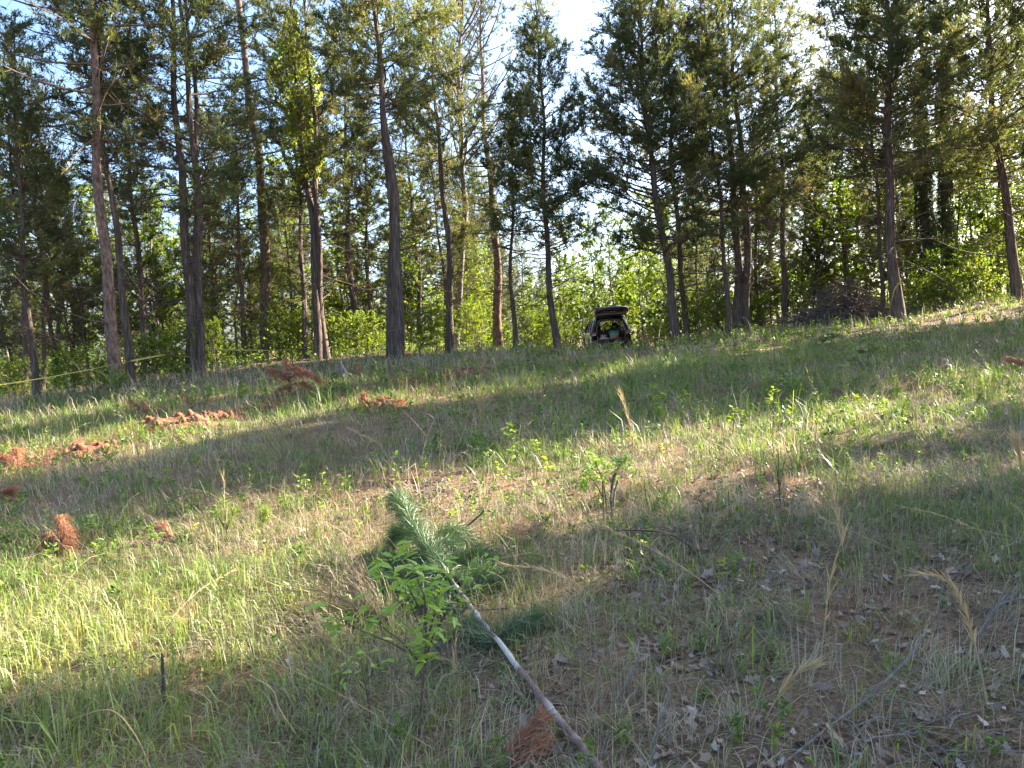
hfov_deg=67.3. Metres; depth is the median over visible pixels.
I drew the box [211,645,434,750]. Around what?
dry grass stalk
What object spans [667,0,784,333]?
cedar tree
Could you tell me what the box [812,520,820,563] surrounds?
dead branch
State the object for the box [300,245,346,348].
cedar tree
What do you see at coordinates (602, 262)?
young tree
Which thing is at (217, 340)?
shrub
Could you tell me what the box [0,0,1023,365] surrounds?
sky
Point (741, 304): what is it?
cedar tree
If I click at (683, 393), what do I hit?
yellow twig
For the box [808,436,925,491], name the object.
dry brush
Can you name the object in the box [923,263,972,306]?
shrub
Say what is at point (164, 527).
dead pine bough
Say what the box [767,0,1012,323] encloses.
cedar tree
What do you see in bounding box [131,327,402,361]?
caution tape
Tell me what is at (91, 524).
leafy weed
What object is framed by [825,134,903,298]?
young tree
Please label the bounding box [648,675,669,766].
dead branch
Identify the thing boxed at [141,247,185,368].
cedar tree
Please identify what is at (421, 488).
stick heap
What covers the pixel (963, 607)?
dry grass stalk
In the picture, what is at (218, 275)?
cedar tree
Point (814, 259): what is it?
cedar tree
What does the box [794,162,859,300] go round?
young tree
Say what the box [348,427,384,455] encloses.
dry grass stalk
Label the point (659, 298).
young tree
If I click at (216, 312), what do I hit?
young tree
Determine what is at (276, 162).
young tree
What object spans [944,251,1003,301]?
shrub
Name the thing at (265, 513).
pine seedling
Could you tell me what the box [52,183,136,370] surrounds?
young tree
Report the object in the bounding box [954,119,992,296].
young tree
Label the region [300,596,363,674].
dry grass stalk
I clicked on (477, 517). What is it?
dead branch
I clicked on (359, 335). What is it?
shrub
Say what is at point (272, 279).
cedar tree
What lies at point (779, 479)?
pine seedling
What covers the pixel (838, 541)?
dry brush
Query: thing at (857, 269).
young tree
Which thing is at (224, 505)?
dry grass stalk
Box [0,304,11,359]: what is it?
cedar tree
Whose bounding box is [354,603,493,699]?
dry brush
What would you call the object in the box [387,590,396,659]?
dry grass stalk
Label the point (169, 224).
young tree
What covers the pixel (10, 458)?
dead pine bough
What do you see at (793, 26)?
cedar tree
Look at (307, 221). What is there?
cedar tree
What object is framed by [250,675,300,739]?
dry grass stalk
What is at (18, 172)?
cedar tree
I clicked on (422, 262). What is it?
cedar tree
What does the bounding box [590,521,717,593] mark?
dry grass stalk
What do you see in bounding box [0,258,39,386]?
cedar tree
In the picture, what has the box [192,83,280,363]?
cedar tree
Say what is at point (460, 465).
seed heads
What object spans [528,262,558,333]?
young tree
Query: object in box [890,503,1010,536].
dry grass stalk
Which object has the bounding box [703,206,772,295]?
young tree
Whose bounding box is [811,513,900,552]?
dry grass stalk
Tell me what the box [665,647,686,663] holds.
dead pine bough
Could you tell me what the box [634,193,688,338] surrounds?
young tree
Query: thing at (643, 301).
young tree
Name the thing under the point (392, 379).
clay mound
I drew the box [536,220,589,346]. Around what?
young tree
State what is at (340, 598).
dry brush
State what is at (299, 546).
leafy weed
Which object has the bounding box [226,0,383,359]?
cedar tree
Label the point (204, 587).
dry grass stalk
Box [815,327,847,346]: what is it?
leafy weed
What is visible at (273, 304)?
young tree
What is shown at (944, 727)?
stick heap
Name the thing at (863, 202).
cedar tree
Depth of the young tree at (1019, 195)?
31.29 m
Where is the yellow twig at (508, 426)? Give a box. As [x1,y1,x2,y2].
[500,421,545,460]
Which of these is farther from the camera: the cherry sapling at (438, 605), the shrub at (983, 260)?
the shrub at (983, 260)
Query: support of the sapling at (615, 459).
on the ground at (800, 726)
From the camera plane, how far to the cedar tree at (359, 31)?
22.41 m
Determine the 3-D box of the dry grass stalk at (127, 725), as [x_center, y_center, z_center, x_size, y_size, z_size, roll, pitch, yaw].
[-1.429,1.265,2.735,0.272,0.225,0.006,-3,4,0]
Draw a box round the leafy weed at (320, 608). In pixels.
[308,596,333,616]
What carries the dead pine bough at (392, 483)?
on the ground at (800, 726)
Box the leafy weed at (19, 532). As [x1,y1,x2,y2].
[8,520,34,549]
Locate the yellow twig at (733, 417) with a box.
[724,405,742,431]
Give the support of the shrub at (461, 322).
on the ground at (800, 726)
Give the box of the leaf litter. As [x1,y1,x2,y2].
[0,359,1023,767]
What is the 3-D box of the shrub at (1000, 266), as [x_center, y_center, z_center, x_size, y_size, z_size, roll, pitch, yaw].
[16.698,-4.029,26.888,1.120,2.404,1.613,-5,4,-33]
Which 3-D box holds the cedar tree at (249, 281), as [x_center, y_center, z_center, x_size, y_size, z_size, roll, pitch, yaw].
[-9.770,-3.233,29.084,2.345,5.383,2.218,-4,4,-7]
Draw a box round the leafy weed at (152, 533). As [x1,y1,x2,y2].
[135,523,163,554]
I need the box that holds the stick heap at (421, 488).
[356,478,461,507]
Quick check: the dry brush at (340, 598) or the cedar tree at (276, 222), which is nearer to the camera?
the dry brush at (340, 598)
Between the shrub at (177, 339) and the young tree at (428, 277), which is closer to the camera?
the shrub at (177, 339)
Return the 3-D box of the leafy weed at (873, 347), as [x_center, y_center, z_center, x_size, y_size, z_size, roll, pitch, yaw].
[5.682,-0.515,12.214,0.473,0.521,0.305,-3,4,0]
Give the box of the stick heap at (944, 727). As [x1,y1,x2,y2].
[814,691,1023,767]
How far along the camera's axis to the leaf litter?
3.50 m
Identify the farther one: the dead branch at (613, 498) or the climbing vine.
the climbing vine
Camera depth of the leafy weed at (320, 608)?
4.04 m
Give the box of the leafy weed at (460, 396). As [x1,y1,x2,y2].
[454,394,464,410]
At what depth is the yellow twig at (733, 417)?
7.87 m
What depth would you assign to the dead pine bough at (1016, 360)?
10.74 m
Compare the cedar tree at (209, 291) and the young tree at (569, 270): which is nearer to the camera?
the cedar tree at (209, 291)
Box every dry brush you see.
[16,632,217,704]
[225,528,390,634]
[233,596,402,663]
[344,647,491,757]
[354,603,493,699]
[467,488,550,544]
[578,420,661,479]
[581,506,708,546]
[659,584,794,642]
[697,574,843,644]
[790,471,905,569]
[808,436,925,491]
[884,431,1017,502]
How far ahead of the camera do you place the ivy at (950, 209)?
27.46 m
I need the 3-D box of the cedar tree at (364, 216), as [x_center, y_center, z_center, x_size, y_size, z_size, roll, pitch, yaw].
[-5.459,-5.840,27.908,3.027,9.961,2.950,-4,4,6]
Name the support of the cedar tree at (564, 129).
on the ground at (800, 726)
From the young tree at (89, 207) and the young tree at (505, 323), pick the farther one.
the young tree at (505, 323)
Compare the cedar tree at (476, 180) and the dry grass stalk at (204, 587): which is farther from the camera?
the cedar tree at (476, 180)
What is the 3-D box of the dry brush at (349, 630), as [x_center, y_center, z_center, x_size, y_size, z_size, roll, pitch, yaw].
[-0.938,1.174,3.766,0.836,0.319,0.506,-3,4,0]
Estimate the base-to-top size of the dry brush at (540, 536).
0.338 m
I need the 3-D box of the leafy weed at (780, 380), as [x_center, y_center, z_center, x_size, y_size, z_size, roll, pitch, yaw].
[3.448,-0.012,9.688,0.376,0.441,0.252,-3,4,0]
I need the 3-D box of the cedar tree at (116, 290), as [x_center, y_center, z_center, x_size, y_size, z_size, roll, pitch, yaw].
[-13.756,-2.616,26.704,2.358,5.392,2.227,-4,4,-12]
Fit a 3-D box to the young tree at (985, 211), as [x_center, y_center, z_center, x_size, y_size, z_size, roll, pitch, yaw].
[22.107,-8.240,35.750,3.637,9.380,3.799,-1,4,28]
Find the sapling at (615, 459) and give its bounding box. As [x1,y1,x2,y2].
[571,451,635,520]
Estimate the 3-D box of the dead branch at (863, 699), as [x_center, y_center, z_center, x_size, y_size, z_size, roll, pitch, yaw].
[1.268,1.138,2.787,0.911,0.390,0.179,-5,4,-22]
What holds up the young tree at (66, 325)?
on the ground at (800, 726)
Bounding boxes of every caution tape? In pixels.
[0,361,128,384]
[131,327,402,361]
[888,281,901,320]
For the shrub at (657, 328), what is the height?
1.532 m
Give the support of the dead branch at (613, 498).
on the ground at (800, 726)
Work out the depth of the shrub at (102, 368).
18.44 m
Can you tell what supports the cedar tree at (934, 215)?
on the ground at (800, 726)
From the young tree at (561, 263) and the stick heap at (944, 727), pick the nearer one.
the stick heap at (944, 727)
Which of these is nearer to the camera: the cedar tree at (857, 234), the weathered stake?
the weathered stake
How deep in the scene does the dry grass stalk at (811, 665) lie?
2.80 m
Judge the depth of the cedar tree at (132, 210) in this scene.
22.99 m
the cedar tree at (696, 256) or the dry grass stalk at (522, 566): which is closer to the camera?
the dry grass stalk at (522, 566)
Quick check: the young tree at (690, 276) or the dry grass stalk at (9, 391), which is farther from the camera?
the young tree at (690, 276)
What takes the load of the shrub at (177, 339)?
on the ground at (800, 726)
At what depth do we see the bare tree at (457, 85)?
28.25 m
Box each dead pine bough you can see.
[0,446,59,469]
[0,484,25,503]
[35,514,84,556]
[126,399,168,413]
[154,520,206,542]
[179,393,211,406]
[348,361,361,374]
[355,388,405,404]
[384,477,420,486]
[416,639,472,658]
[494,700,559,767]
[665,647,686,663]
[710,607,739,629]
[1001,356,1023,367]
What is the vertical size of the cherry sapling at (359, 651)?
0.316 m
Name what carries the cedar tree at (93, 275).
on the ground at (800, 726)
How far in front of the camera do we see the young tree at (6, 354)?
27.86 m
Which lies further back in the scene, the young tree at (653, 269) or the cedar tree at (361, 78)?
the young tree at (653, 269)
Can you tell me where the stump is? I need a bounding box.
[338,361,346,375]
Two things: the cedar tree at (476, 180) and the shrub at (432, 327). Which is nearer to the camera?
the shrub at (432, 327)
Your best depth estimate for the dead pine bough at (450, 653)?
3.55 m
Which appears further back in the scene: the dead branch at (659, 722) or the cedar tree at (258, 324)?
the cedar tree at (258, 324)
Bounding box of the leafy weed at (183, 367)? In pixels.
[169,356,192,387]
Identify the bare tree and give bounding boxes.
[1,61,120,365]
[389,0,542,349]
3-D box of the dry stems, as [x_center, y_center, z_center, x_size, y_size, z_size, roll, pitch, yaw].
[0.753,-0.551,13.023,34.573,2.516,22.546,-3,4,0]
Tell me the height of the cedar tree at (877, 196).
11.744 m
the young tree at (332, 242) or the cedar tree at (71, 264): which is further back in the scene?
the young tree at (332, 242)
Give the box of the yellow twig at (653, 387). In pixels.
[646,382,691,423]
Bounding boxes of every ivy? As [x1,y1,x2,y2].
[912,58,939,299]
[934,51,960,298]
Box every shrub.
[0,355,40,398]
[41,342,101,393]
[81,355,126,390]
[119,328,174,382]
[141,325,196,378]
[204,310,228,367]
[232,313,263,363]
[262,301,291,360]
[270,308,313,357]
[301,309,349,354]
[331,310,381,354]
[349,307,385,350]
[404,302,435,355]
[422,302,447,351]
[438,294,476,346]
[458,295,492,346]
[516,295,541,346]
[523,311,564,349]
[550,325,579,348]
[642,318,669,344]
[678,279,716,335]
[698,276,733,334]
[724,287,774,328]
[750,289,782,327]
[776,277,813,325]
[897,246,945,309]
[901,271,939,313]
[916,249,943,306]
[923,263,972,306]
[939,230,996,301]
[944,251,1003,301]
[967,236,1008,299]
[1004,249,1023,284]
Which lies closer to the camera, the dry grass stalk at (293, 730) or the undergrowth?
the dry grass stalk at (293, 730)
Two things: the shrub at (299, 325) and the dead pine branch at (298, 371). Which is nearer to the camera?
the dead pine branch at (298, 371)
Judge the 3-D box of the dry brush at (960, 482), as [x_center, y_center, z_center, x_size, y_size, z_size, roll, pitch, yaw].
[3.098,0.563,5.427,0.873,0.499,0.455,-2,4,21]
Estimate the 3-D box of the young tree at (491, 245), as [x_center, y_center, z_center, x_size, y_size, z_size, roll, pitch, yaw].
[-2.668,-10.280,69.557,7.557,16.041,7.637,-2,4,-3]
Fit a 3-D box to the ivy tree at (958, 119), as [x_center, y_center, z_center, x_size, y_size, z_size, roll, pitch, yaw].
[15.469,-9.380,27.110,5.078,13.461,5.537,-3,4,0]
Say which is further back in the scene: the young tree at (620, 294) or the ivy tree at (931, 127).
the young tree at (620, 294)
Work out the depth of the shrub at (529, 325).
28.82 m
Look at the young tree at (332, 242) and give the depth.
39.31 m
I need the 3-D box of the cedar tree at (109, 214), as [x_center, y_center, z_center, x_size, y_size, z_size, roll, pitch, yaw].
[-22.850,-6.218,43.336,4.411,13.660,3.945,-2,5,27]
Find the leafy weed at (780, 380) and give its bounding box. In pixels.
[770,366,796,398]
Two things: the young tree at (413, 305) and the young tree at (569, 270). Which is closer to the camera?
the young tree at (413, 305)
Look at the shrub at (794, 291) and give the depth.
28.40 m
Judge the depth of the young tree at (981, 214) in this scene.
31.16 m
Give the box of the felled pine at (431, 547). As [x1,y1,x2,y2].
[360,484,602,767]
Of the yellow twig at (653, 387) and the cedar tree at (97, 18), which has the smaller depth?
the yellow twig at (653, 387)
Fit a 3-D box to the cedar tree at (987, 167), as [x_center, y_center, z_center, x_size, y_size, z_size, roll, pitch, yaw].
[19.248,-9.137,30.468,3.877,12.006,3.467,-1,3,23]
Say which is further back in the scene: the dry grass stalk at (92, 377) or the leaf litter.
the dry grass stalk at (92, 377)
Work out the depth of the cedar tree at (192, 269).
19.56 m
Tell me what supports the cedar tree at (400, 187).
on the ground at (800, 726)
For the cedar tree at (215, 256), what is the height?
9.964 m
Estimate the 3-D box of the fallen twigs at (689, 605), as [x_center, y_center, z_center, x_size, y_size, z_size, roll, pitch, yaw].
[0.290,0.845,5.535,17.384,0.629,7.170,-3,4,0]
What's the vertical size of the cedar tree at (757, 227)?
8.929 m
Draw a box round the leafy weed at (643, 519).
[633,511,656,528]
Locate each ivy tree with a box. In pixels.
[841,0,1023,303]
[865,0,1023,303]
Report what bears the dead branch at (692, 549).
on the ground at (800, 726)
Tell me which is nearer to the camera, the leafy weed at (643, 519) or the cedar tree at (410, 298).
the leafy weed at (643, 519)
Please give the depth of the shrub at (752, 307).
28.20 m
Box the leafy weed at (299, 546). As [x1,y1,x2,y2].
[288,534,315,554]
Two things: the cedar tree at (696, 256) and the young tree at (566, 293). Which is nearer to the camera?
the cedar tree at (696, 256)
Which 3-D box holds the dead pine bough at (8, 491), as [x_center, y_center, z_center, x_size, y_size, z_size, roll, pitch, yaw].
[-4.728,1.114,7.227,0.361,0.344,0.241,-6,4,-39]
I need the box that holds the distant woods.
[0,150,1023,390]
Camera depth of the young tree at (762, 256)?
32.87 m
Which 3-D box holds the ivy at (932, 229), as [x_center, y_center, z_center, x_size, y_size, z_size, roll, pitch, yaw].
[15.334,-7.450,28.567,0.995,9.004,0.792,-6,5,-40]
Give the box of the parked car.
[581,306,631,348]
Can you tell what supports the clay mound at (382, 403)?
on the ground at (800, 726)
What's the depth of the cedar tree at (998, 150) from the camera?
23.69 m
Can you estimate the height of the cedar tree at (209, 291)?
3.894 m
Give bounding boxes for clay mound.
[35,439,121,462]
[129,409,220,432]
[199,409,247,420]
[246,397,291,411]
[360,399,404,412]
[378,373,438,385]
[437,367,494,379]
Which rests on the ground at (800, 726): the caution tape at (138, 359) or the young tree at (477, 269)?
the young tree at (477, 269)
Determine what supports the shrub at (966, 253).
on the ground at (800, 726)
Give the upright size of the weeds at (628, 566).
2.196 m
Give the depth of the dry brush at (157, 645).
3.70 m
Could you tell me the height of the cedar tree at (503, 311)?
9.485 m
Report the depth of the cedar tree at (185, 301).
37.52 m
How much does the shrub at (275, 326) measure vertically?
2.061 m
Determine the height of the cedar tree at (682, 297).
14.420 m
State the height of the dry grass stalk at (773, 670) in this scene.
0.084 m
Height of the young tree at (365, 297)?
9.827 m
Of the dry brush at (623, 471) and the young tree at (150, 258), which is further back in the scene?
the young tree at (150, 258)
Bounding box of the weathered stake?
[161,654,166,705]
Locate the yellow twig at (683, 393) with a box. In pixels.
[676,389,691,411]
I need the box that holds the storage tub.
[608,330,618,338]
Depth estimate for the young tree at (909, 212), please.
31.28 m
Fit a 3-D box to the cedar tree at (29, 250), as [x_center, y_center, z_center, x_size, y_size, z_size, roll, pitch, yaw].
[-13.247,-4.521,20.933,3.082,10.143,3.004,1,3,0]
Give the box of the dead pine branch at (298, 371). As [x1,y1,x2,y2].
[265,358,324,397]
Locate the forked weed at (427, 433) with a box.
[401,409,445,467]
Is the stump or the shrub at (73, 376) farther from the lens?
the shrub at (73, 376)
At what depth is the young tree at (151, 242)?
32.67 m
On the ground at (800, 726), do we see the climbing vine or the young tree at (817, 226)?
the young tree at (817, 226)
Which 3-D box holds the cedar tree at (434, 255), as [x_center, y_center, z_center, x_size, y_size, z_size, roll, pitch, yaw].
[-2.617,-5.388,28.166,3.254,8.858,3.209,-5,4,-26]
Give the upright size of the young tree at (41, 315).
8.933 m
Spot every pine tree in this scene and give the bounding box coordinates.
[0,0,228,392]
[130,0,353,359]
[395,0,570,348]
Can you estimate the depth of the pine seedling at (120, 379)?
16.60 m
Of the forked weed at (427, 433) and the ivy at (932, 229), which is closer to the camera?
the forked weed at (427, 433)
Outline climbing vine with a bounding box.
[266,8,325,187]
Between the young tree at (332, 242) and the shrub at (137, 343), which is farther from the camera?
the young tree at (332, 242)
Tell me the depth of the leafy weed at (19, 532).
5.74 m
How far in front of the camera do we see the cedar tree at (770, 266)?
32.74 m
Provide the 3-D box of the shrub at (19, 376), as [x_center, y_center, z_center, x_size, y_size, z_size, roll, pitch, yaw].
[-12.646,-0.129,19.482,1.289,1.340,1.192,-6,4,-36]
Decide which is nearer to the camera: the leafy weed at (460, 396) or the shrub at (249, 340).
the leafy weed at (460, 396)
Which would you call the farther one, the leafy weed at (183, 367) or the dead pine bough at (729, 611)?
the leafy weed at (183, 367)
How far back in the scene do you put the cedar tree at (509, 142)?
25.18 m
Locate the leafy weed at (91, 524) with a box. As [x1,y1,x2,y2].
[77,514,103,535]
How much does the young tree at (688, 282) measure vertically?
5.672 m
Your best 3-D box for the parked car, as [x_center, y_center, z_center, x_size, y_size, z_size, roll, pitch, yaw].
[4.766,-2.717,38.812,2.415,2.321,6.100,-4,5,1]
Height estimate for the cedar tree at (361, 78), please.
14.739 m
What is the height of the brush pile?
2.011 m
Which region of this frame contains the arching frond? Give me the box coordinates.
[152,492,223,521]
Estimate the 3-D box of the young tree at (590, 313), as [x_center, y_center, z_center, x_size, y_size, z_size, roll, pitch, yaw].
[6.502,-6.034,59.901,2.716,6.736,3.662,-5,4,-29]
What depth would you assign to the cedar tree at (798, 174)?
41.11 m
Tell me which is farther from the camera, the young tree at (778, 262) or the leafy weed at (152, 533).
the young tree at (778, 262)
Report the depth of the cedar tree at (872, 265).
31.72 m
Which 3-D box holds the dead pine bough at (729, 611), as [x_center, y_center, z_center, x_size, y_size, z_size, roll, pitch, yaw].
[1.046,1.165,3.740,0.256,0.124,0.109,-6,5,-41]
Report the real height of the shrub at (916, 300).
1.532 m
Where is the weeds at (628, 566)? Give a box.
[0,294,1023,767]
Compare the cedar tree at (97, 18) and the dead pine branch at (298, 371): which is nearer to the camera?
the dead pine branch at (298, 371)
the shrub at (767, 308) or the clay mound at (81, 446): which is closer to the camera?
the clay mound at (81, 446)
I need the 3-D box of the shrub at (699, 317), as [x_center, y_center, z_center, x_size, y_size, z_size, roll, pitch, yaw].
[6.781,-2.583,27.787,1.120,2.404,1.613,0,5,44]
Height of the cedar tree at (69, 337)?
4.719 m
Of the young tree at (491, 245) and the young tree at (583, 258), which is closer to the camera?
the young tree at (583, 258)
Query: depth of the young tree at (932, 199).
35.27 m
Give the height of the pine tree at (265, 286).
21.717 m
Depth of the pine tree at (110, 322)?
17.72 m
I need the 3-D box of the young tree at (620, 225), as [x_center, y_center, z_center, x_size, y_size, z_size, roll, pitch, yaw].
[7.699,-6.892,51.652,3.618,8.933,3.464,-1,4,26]
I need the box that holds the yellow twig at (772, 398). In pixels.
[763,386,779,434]
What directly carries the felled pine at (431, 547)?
on the ground at (800, 726)
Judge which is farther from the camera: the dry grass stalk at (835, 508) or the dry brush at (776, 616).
the dry grass stalk at (835, 508)
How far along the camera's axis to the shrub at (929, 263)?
26.79 m
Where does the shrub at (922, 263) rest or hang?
on the ground at (800, 726)
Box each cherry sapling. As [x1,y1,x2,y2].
[304,540,503,737]
[332,647,386,718]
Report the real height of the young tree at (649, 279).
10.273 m
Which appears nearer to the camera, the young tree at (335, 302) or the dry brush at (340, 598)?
the dry brush at (340, 598)
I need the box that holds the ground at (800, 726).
[0,298,1023,767]
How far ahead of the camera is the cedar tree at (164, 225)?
49.74 m
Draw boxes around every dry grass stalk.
[0,376,16,411]
[70,709,150,767]
[80,365,96,396]
[173,568,235,616]
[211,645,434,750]
[221,471,225,544]
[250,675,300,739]
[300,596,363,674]
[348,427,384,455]
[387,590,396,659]
[449,625,458,684]
[495,560,598,605]
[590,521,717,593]
[617,385,636,449]
[756,667,792,673]
[764,652,831,719]
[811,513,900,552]
[819,516,850,662]
[820,471,848,576]
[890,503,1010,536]
[902,567,987,709]
[1004,422,1023,469]
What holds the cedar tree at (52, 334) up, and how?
on the ground at (800, 726)
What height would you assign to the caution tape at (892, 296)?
1.273 m
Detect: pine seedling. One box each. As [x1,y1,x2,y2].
[106,364,129,397]
[206,493,244,540]
[254,501,272,534]
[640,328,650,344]
[770,449,787,504]
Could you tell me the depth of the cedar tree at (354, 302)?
27.02 m
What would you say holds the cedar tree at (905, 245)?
on the ground at (800, 726)
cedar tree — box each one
[0,8,113,398]
[0,43,86,396]
[0,73,99,391]
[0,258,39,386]
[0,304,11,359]
[1,0,179,389]
[1,144,89,387]
[3,275,51,383]
[36,163,115,382]
[46,266,104,369]
[61,0,292,377]
[65,0,190,377]
[77,233,148,370]
[78,164,136,362]
[104,308,140,369]
[111,171,178,371]
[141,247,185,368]
[142,212,185,364]
[157,90,264,363]
[170,253,221,343]
[190,202,233,360]
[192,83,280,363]
[203,276,224,366]
[223,230,279,354]
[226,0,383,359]
[245,0,352,358]
[246,233,300,355]
[246,287,275,352]
[248,160,325,351]
[258,165,310,347]
[288,0,478,357]
[297,3,402,353]
[300,0,454,361]
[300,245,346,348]
[321,91,404,349]
[323,205,373,349]
[347,261,384,348]
[361,72,461,349]
[372,261,406,345]
[375,0,508,352]
[376,168,436,344]
[379,214,428,350]
[399,115,486,350]
[435,225,490,344]
[437,158,508,348]
[464,75,565,347]
[482,0,613,349]
[486,237,523,347]
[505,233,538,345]
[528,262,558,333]
[542,0,772,342]
[614,0,725,336]
[640,0,840,330]
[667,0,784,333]
[668,171,727,327]
[676,204,719,332]
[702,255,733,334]
[703,197,753,323]
[722,134,790,327]
[732,0,841,326]
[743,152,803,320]
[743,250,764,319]
[759,246,781,323]
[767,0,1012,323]
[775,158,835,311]
[779,25,884,290]
[785,95,850,277]
[795,222,840,306]
[822,243,843,296]
[830,3,941,307]
[844,189,876,300]
[856,243,879,293]
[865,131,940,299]
[866,135,939,275]
[892,0,1023,301]
[896,215,922,303]
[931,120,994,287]
[931,212,944,293]
[963,10,1023,297]
[977,2,1023,216]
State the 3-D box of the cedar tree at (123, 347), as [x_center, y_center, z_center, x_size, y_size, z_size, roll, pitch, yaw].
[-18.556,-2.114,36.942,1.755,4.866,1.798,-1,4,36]
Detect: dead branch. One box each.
[465,510,483,527]
[600,529,701,559]
[612,480,618,514]
[618,650,641,696]
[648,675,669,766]
[779,615,929,767]
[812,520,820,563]
[937,562,967,629]
[976,590,1023,641]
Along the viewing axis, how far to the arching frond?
6.11 m
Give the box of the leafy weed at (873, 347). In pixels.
[854,335,881,366]
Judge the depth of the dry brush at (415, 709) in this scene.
3.00 m
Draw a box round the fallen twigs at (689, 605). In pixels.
[1,399,1023,767]
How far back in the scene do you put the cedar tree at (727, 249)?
43.28 m
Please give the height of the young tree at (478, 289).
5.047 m
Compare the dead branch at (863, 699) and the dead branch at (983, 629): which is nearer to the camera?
the dead branch at (863, 699)
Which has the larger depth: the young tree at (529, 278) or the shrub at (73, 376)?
the young tree at (529, 278)
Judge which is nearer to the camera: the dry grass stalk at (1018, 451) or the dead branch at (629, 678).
the dead branch at (629, 678)
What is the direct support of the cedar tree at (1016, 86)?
on the ground at (800, 726)
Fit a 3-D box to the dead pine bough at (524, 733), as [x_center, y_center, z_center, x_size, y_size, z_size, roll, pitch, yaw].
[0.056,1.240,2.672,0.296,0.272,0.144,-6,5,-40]
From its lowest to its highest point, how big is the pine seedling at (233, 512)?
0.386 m
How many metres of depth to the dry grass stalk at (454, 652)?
3.25 m
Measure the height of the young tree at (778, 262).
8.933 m
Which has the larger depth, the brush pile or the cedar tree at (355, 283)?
the cedar tree at (355, 283)
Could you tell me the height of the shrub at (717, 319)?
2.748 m
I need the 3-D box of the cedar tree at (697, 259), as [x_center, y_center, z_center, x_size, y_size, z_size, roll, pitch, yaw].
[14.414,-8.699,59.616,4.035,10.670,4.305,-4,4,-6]
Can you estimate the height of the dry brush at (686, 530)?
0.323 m
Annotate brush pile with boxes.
[742,270,923,328]
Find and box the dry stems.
[0,286,1023,767]
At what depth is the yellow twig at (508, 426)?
7.26 m
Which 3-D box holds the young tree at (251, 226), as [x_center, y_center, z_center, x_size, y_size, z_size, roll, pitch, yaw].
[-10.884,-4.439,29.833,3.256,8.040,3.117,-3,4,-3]
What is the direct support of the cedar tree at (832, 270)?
on the ground at (800, 726)
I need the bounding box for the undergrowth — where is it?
[0,283,1023,396]
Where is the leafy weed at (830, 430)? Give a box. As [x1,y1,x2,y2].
[819,419,842,447]
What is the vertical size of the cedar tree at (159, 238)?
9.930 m
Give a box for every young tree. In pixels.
[0,256,16,328]
[1,188,40,374]
[7,209,84,378]
[14,161,102,383]
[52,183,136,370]
[81,169,191,374]
[114,177,185,341]
[143,179,233,328]
[159,242,239,364]
[205,170,277,362]
[239,152,321,357]
[253,250,310,354]
[275,168,342,354]
[301,177,384,354]
[326,132,405,352]
[373,181,440,349]
[380,192,454,349]
[436,205,492,346]
[453,240,512,347]
[468,188,524,318]
[478,274,512,344]
[507,269,546,341]
[532,259,582,345]
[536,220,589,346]
[547,256,589,349]
[564,265,595,338]
[565,259,590,347]
[567,221,613,318]
[575,265,606,332]
[576,198,628,322]
[593,256,635,338]
[599,215,655,327]
[605,254,647,328]
[611,231,665,337]
[616,187,677,337]
[629,247,663,339]
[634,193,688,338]
[640,199,678,309]
[649,242,698,339]
[658,245,714,326]
[674,204,731,333]
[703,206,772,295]
[727,190,794,316]
[752,171,811,322]
[770,172,857,316]
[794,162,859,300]
[810,170,887,294]
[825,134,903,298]
[841,151,934,306]
[896,130,969,248]
[934,123,1014,298]
[954,101,1023,289]
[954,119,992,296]
[959,128,1023,296]
[960,161,1021,291]
[993,118,1023,250]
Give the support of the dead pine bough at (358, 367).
on the ground at (800, 726)
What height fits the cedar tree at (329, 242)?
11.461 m
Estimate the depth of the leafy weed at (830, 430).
7.03 m
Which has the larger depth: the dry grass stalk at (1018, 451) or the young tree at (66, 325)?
the young tree at (66, 325)
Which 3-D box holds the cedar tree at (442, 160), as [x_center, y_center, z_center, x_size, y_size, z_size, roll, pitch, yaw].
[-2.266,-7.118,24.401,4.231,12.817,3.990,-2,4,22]
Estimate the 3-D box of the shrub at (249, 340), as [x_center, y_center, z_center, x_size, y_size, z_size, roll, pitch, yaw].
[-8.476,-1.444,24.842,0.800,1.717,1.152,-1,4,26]
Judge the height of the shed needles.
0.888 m
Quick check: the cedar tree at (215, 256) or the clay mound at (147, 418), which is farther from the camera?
the cedar tree at (215, 256)
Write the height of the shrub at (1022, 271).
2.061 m
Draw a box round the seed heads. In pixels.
[0,289,1023,767]
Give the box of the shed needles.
[0,369,498,480]
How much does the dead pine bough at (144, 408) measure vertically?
0.372 m
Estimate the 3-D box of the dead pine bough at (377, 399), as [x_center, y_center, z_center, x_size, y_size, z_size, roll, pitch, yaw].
[-2.015,0.249,11.921,0.860,0.409,0.340,-3,4,0]
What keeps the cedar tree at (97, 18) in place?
on the ground at (800, 726)

